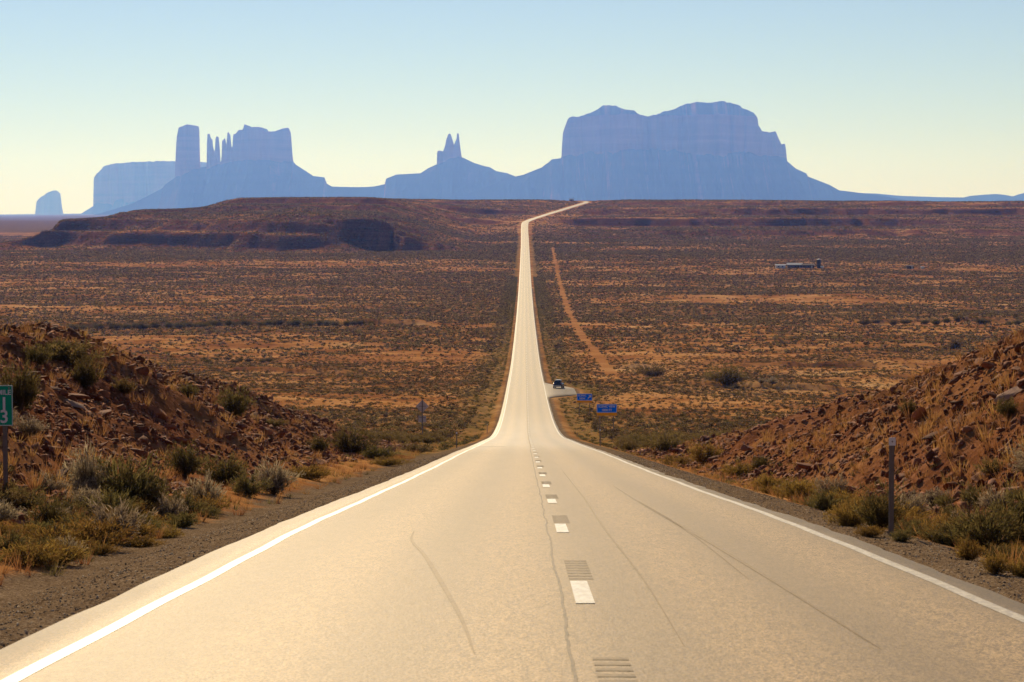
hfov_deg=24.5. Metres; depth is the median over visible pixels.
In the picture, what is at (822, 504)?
desert shrub
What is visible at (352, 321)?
greasewood bush
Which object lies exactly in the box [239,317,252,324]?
greasewood bush
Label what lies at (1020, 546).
rabbitbrush
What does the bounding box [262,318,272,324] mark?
greasewood bush
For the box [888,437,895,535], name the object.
roadside marker
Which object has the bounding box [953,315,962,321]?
greasewood bush
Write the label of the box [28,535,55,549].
desert shrub
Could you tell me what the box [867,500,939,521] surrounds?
rabbitbrush
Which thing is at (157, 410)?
boulder
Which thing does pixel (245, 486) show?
desert shrub
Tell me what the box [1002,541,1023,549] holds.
rabbitbrush
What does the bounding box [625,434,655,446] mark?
desert shrub
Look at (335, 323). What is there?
greasewood bush
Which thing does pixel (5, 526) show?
rabbitbrush
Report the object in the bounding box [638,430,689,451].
sagebrush
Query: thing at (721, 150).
mesa
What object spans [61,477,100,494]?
dry bush
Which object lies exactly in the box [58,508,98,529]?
desert shrub
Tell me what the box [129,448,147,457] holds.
boulder
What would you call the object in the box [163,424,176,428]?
boulder
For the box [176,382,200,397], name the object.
desert shrub
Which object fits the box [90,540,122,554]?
rabbitbrush
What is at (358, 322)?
greasewood bush
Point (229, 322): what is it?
greasewood bush
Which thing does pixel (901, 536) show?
desert shrub
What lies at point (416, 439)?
sagebrush
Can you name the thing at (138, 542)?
rabbitbrush
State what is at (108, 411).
boulder
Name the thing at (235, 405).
greasewood bush
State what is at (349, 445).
greasewood bush
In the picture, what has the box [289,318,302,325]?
greasewood bush
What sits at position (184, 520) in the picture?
desert shrub
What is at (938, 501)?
desert shrub
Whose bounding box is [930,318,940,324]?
greasewood bush
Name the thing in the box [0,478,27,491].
sagebrush
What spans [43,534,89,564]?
rabbitbrush
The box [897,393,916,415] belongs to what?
greasewood bush
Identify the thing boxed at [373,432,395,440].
sagebrush
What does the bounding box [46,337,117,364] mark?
sagebrush
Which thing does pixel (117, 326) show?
greasewood bush
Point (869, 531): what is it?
rabbitbrush
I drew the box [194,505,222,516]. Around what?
desert shrub
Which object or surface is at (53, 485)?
dry bush
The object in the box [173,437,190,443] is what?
boulder
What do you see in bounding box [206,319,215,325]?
greasewood bush
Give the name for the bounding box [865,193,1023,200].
hills
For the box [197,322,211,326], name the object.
greasewood bush
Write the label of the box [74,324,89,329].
greasewood bush
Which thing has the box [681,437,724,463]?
rabbitbrush
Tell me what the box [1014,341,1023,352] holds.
boulder
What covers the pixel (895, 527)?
desert shrub
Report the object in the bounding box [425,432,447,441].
sagebrush
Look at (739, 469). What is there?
rabbitbrush
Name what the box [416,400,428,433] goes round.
warning sign
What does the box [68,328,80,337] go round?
boulder
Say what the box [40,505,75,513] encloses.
dry bush
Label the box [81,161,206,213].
distant mesa
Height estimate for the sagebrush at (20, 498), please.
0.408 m
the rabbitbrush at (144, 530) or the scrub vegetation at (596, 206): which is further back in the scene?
the scrub vegetation at (596, 206)
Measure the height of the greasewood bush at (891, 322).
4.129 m
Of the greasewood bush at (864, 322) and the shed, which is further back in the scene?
the shed
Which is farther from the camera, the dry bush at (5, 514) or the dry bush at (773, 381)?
the dry bush at (773, 381)
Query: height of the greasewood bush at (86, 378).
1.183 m
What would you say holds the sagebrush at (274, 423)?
on the ground at (16, 587)
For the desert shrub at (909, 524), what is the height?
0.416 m
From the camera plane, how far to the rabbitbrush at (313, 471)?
74.11 m
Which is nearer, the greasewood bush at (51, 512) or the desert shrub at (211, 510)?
the greasewood bush at (51, 512)
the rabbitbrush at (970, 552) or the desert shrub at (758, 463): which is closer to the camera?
the rabbitbrush at (970, 552)
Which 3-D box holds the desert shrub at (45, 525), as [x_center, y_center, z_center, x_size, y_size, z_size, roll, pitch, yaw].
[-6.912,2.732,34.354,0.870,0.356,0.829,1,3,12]
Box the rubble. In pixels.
[0,321,1023,544]
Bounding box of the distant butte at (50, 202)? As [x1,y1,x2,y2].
[35,190,62,213]
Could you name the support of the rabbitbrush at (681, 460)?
on the ground at (16, 587)
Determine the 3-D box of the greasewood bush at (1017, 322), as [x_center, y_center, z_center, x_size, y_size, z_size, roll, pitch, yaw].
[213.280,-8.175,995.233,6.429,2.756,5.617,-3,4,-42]
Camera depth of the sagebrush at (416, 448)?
142.44 m
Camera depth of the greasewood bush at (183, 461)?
61.38 m
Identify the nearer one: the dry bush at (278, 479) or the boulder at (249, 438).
the dry bush at (278, 479)
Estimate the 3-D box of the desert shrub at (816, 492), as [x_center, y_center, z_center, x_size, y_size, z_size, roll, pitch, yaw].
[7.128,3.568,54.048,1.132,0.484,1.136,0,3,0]
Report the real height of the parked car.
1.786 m
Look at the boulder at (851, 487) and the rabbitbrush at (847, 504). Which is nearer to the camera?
the rabbitbrush at (847, 504)
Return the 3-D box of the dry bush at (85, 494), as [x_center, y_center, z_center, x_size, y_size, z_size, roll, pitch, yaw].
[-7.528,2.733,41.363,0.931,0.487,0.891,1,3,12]
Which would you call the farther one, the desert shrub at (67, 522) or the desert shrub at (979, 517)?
the desert shrub at (979, 517)
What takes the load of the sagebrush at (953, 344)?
on the ground at (16, 587)
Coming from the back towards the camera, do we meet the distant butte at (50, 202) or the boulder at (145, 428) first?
the distant butte at (50, 202)
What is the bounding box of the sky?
[0,0,1023,213]
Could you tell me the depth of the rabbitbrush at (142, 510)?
42.57 m
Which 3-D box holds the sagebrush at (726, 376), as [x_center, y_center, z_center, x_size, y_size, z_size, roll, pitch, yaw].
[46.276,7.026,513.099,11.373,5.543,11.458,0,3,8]
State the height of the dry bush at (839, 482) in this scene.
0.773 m
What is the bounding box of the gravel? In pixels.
[0,454,1023,645]
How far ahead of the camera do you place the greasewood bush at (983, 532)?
32.53 m
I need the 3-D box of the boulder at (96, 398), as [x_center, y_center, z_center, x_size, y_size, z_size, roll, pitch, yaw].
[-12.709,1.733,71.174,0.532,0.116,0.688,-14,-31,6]
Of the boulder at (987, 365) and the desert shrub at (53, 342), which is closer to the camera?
the boulder at (987, 365)
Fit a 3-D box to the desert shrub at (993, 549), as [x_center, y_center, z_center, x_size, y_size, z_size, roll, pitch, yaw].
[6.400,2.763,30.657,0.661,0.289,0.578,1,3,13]
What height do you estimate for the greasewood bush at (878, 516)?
0.795 m
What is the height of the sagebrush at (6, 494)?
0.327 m
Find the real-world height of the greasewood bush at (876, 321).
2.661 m
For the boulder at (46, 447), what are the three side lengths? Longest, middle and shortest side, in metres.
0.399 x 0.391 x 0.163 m
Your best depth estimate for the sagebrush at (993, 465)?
44.47 m
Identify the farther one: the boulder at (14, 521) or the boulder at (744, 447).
the boulder at (744, 447)
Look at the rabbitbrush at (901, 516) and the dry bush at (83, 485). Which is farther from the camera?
the dry bush at (83, 485)
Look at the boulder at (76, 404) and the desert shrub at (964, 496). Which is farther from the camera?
the boulder at (76, 404)
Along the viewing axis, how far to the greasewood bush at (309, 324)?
946.20 m
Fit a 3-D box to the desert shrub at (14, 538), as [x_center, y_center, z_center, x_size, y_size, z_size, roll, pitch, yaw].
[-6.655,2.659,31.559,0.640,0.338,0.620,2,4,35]
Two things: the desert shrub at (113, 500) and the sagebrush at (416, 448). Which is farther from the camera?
the sagebrush at (416, 448)
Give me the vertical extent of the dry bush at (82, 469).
1.255 m
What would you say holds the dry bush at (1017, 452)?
on the ground at (16, 587)
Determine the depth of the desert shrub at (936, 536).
33.57 m
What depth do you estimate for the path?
947.86 m
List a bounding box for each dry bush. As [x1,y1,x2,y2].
[0,497,31,521]
[11,413,49,436]
[13,406,23,422]
[27,470,71,492]
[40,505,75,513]
[55,534,87,552]
[61,454,91,475]
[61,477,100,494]
[62,437,111,488]
[63,485,103,506]
[85,494,157,540]
[155,491,188,520]
[172,469,226,500]
[249,453,305,494]
[766,377,779,384]
[812,471,849,495]
[894,486,933,516]
[911,486,953,506]
[951,509,974,518]
[970,485,1014,510]
[998,443,1023,457]
[1008,449,1023,473]
[1011,446,1023,468]
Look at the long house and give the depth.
1828.67 m
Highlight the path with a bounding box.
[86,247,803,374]
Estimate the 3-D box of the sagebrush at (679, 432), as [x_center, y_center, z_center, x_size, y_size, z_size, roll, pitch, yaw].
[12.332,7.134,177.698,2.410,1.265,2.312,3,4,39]
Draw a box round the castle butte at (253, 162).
[94,124,360,214]
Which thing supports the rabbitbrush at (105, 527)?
on the ground at (16, 587)
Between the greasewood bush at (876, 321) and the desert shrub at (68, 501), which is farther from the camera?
the greasewood bush at (876, 321)
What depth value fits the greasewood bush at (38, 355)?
69.60 m
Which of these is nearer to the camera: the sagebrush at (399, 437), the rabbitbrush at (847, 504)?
the rabbitbrush at (847, 504)
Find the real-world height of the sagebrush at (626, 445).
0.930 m
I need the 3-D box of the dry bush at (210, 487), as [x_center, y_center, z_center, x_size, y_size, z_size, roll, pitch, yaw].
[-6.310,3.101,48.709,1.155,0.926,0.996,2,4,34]
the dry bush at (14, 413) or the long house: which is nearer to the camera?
the dry bush at (14, 413)
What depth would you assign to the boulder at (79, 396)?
69.36 m
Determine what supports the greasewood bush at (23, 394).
on the ground at (16, 587)
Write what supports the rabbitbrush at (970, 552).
on the ground at (16, 587)
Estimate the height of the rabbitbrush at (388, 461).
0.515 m
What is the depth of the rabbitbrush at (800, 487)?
56.07 m
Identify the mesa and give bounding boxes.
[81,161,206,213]
[458,101,908,200]
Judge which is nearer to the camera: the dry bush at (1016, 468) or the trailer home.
the dry bush at (1016, 468)
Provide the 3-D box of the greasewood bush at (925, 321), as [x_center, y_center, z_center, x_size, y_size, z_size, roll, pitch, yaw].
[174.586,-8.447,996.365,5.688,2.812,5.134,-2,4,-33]
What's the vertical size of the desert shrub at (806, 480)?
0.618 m
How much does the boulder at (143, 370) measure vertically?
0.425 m
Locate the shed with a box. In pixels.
[802,264,814,267]
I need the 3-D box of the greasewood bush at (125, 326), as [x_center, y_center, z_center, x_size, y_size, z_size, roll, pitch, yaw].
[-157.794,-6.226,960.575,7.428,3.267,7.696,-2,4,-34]
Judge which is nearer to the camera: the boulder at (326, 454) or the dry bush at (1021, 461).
the dry bush at (1021, 461)
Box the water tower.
[817,259,820,268]
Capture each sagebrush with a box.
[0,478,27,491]
[0,486,34,506]
[0,488,18,500]
[30,470,56,480]
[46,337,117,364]
[110,376,137,394]
[265,418,288,426]
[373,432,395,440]
[381,432,406,441]
[395,438,409,442]
[400,443,437,452]
[402,433,427,441]
[404,437,421,442]
[422,435,435,442]
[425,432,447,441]
[426,433,441,441]
[613,437,630,446]
[614,437,638,449]
[617,439,644,449]
[620,432,650,440]
[635,361,667,376]
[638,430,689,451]
[658,429,689,438]
[698,362,749,385]
[946,337,964,347]
[972,456,1006,472]
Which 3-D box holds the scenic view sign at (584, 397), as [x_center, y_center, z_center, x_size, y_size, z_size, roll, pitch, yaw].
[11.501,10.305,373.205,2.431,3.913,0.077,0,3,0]
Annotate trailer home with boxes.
[775,264,785,267]
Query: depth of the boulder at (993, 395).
50.94 m
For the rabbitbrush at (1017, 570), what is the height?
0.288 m
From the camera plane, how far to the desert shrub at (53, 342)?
75.20 m
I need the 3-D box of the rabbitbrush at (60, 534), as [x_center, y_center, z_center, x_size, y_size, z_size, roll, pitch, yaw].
[-6.498,2.720,33.116,1.144,0.470,1.184,-2,4,-35]
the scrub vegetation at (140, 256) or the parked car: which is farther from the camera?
the scrub vegetation at (140, 256)
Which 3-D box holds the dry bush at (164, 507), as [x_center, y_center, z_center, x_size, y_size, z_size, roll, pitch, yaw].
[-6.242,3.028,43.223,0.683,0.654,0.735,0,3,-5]
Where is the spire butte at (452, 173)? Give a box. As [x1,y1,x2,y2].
[327,133,514,199]
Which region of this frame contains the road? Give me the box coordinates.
[0,201,1023,681]
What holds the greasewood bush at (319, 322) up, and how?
on the ground at (16, 587)
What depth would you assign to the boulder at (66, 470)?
43.69 m
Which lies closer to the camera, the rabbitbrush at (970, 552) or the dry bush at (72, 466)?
the rabbitbrush at (970, 552)
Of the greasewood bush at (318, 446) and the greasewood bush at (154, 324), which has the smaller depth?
the greasewood bush at (318, 446)
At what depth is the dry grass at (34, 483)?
56.94 m
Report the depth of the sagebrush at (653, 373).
576.83 m
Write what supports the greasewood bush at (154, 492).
on the ground at (16, 587)
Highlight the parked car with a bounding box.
[553,380,564,387]
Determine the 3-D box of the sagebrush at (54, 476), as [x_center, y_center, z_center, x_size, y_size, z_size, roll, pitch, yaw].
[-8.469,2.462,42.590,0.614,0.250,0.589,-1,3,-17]
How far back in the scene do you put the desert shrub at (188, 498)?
44.85 m
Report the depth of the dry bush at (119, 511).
36.32 m
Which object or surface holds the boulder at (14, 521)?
on the ground at (16, 587)
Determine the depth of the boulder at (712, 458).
97.82 m
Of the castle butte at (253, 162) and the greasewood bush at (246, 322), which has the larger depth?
the castle butte at (253, 162)
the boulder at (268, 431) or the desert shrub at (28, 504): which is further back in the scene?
the boulder at (268, 431)
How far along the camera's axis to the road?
21.96 m
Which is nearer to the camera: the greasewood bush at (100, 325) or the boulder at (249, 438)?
the boulder at (249, 438)
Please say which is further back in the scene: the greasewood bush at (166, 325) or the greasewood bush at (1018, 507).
the greasewood bush at (166, 325)
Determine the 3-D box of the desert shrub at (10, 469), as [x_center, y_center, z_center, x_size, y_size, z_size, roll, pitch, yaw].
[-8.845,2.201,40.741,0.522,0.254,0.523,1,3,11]
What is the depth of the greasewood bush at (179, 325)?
946.21 m
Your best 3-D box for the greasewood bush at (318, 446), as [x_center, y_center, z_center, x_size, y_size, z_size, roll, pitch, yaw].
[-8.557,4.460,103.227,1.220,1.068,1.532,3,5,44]
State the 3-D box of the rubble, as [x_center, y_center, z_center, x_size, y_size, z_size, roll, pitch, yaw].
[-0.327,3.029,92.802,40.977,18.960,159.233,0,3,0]
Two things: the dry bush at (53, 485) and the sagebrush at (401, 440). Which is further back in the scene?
the sagebrush at (401, 440)
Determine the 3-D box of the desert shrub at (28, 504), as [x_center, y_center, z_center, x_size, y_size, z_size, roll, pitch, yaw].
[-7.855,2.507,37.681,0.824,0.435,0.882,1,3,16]
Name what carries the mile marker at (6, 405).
on the ground at (16, 587)
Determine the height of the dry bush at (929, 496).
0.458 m
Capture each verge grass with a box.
[0,411,1023,575]
[376,276,634,451]
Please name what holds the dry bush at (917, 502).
on the ground at (16, 587)
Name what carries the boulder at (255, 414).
on the ground at (16, 587)
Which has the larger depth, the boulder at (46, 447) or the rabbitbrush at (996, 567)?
the boulder at (46, 447)
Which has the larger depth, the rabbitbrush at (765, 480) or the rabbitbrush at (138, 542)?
the rabbitbrush at (765, 480)
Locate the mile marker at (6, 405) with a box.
[0,385,12,484]
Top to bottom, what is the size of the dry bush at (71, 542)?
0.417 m
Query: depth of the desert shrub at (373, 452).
111.34 m
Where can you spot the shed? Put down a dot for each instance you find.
(807, 265)
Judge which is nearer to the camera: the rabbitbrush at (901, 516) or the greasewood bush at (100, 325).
the rabbitbrush at (901, 516)
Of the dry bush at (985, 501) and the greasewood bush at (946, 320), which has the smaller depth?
the dry bush at (985, 501)
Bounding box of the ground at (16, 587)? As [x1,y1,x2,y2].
[0,197,1023,648]
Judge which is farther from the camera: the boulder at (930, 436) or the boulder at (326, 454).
the boulder at (326, 454)
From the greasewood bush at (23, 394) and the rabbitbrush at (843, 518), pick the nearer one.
the rabbitbrush at (843, 518)
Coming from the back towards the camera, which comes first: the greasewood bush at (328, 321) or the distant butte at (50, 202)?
the distant butte at (50, 202)
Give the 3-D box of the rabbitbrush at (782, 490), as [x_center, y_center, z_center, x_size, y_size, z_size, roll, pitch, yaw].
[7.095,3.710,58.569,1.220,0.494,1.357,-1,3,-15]
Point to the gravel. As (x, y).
(394, 472)
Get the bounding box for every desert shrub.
[0,462,13,473]
[0,528,29,549]
[3,484,48,509]
[20,516,66,536]
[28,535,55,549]
[45,339,73,352]
[47,517,82,530]
[49,493,87,514]
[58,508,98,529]
[74,487,147,513]
[90,450,168,507]
[135,513,168,531]
[163,511,200,526]
[168,486,213,516]
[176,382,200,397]
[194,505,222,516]
[226,466,275,496]
[359,444,400,459]
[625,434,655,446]
[751,455,770,468]
[775,476,822,489]
[798,495,835,507]
[799,486,833,500]
[805,486,850,511]
[884,519,919,530]
[888,528,914,541]
[898,517,944,538]
[910,512,974,547]
[933,493,954,505]
[938,504,960,515]
[957,482,991,505]
[967,511,999,527]
[982,541,1023,561]
[1008,486,1023,499]
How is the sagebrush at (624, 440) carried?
on the ground at (16, 587)
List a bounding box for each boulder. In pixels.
[0,323,10,330]
[8,519,24,525]
[41,444,54,452]
[50,386,68,396]
[53,468,69,476]
[65,399,84,409]
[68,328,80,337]
[69,393,90,398]
[84,394,101,401]
[99,409,111,414]
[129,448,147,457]
[135,367,149,375]
[136,426,148,430]
[139,435,147,441]
[147,406,168,419]
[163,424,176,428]
[165,439,173,445]
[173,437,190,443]
[245,436,253,440]
[250,412,258,418]
[259,425,272,434]
[274,432,286,437]
[312,451,331,457]
[314,458,325,463]
[708,455,719,460]
[741,444,752,450]
[796,462,812,468]
[842,486,857,489]
[911,407,926,420]
[921,429,943,439]
[943,481,957,489]
[948,375,959,384]
[970,479,984,491]
[971,472,986,481]
[981,361,996,368]
[985,391,998,398]
[994,386,1022,402]
[1011,366,1020,372]
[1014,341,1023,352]
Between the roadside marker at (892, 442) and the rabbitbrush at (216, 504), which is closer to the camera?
the roadside marker at (892, 442)
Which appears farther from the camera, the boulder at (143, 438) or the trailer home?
the trailer home
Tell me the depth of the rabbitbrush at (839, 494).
50.29 m
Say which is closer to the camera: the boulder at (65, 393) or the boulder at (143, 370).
the boulder at (65, 393)
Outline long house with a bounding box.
[786,263,802,267]
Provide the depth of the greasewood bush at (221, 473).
60.82 m
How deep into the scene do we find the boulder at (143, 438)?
66.92 m
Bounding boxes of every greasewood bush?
[0,355,42,410]
[19,339,55,366]
[21,490,72,523]
[66,353,105,389]
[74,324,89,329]
[94,323,106,328]
[110,322,123,328]
[119,322,135,328]
[132,465,171,512]
[135,323,146,328]
[148,320,161,327]
[162,433,206,476]
[164,319,173,327]
[173,321,186,327]
[191,449,250,485]
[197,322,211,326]
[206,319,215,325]
[212,384,257,417]
[224,318,232,324]
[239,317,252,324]
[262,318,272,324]
[272,316,283,324]
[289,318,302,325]
[302,321,314,326]
[306,431,334,451]
[314,318,325,324]
[321,319,333,324]
[330,320,341,325]
[331,419,380,454]
[346,318,357,324]
[353,318,368,324]
[848,481,909,530]
[858,318,871,324]
[871,318,881,322]
[888,317,898,324]
[897,318,910,323]
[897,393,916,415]
[919,318,929,323]
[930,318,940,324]
[942,317,952,322]
[942,499,1023,552]
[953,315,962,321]
[973,317,985,322]
[985,479,1023,543]
[991,394,1018,418]
[1012,319,1023,323]
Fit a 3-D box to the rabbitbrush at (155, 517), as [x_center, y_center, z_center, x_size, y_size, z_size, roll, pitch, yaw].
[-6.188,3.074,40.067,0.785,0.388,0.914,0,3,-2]
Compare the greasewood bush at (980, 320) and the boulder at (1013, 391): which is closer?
the boulder at (1013, 391)
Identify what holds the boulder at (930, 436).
on the ground at (16, 587)
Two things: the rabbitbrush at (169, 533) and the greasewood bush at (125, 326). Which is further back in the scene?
the greasewood bush at (125, 326)
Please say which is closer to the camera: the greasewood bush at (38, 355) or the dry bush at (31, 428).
the dry bush at (31, 428)
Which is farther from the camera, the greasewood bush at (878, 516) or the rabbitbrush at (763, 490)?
the rabbitbrush at (763, 490)
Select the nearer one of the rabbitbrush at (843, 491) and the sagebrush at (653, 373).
the rabbitbrush at (843, 491)
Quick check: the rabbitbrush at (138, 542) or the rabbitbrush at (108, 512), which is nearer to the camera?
the rabbitbrush at (138, 542)
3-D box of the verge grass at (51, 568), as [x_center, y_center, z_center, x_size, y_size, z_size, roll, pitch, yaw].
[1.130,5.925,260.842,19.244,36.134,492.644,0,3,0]
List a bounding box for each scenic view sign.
[577,394,591,415]
[597,404,616,434]
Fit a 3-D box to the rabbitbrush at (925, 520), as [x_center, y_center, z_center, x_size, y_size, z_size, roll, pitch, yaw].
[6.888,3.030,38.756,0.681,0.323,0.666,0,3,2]
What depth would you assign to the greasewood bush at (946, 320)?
998.92 m
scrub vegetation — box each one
[0,196,1023,241]
[0,203,1023,357]
[142,350,964,443]
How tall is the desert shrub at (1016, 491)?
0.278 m
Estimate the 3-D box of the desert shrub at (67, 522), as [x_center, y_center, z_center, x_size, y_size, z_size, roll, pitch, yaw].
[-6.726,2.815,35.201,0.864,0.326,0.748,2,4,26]
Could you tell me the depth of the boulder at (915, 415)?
56.33 m
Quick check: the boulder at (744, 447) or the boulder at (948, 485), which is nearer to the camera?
the boulder at (948, 485)
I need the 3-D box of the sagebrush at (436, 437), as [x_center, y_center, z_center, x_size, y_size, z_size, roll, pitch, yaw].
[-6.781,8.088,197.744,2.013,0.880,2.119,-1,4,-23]
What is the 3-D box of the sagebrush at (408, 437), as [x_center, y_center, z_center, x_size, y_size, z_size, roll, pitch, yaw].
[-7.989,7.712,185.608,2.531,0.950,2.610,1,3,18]
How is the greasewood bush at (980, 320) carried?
on the ground at (16, 587)
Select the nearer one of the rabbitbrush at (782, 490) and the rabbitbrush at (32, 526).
the rabbitbrush at (32, 526)
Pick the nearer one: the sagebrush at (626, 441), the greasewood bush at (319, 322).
the sagebrush at (626, 441)
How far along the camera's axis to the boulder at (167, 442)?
67.85 m
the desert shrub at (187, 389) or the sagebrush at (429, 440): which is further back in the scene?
the sagebrush at (429, 440)
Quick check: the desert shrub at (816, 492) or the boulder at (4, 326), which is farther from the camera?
the boulder at (4, 326)
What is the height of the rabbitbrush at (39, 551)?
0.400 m
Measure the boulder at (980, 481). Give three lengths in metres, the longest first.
0.604 x 0.417 x 0.143 m
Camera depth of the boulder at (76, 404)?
64.35 m
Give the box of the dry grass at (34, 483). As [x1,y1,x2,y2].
[0,313,1023,585]
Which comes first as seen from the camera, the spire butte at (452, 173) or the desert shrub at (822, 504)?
the desert shrub at (822, 504)
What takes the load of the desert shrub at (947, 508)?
on the ground at (16, 587)
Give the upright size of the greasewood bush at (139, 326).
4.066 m
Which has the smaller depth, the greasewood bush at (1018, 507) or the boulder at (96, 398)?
the greasewood bush at (1018, 507)
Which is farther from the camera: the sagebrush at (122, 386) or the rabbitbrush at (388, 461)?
the rabbitbrush at (388, 461)
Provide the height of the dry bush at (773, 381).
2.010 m
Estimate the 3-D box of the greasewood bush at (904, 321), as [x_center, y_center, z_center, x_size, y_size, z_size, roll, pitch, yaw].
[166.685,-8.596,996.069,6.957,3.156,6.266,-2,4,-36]
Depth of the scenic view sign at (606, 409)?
285.93 m
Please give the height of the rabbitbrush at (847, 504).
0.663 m
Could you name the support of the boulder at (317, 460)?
on the ground at (16, 587)
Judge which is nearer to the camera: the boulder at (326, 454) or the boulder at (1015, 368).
the boulder at (1015, 368)
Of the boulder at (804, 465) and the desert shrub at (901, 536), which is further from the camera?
the boulder at (804, 465)
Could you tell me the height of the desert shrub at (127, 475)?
1.214 m
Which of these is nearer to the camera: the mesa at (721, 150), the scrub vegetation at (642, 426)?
the scrub vegetation at (642, 426)
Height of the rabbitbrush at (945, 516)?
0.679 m
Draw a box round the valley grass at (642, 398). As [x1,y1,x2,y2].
[13,317,1017,437]
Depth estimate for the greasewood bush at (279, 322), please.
955.32 m
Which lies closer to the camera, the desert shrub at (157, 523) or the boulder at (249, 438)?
the desert shrub at (157, 523)
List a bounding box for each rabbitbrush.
[0,519,26,535]
[0,534,75,567]
[10,520,47,538]
[11,517,98,548]
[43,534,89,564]
[51,513,138,549]
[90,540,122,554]
[91,505,134,518]
[98,497,160,516]
[118,533,166,547]
[129,518,157,536]
[134,511,170,526]
[146,525,185,537]
[185,492,236,510]
[286,461,330,479]
[367,455,417,465]
[652,453,694,465]
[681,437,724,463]
[717,459,753,476]
[744,471,790,488]
[753,484,782,494]
[770,483,811,497]
[772,476,821,500]
[806,488,857,502]
[822,500,867,526]
[823,485,861,500]
[832,491,882,514]
[852,522,884,536]
[866,506,917,526]
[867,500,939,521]
[914,509,976,540]
[915,516,941,523]
[950,533,987,560]
[978,550,1017,573]
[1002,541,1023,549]
[1003,540,1023,560]
[1007,558,1023,577]
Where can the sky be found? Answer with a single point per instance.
(922, 98)
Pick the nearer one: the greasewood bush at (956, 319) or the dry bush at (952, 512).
the dry bush at (952, 512)
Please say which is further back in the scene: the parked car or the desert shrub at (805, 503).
the parked car
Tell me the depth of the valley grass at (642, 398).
699.61 m
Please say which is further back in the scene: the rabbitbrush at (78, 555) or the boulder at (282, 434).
the boulder at (282, 434)
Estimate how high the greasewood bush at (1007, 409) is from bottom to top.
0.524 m
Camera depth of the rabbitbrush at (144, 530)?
37.92 m
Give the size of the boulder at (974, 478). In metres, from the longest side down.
0.592 x 0.484 x 0.170 m
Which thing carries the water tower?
on the ground at (16, 587)
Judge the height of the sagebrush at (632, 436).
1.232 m

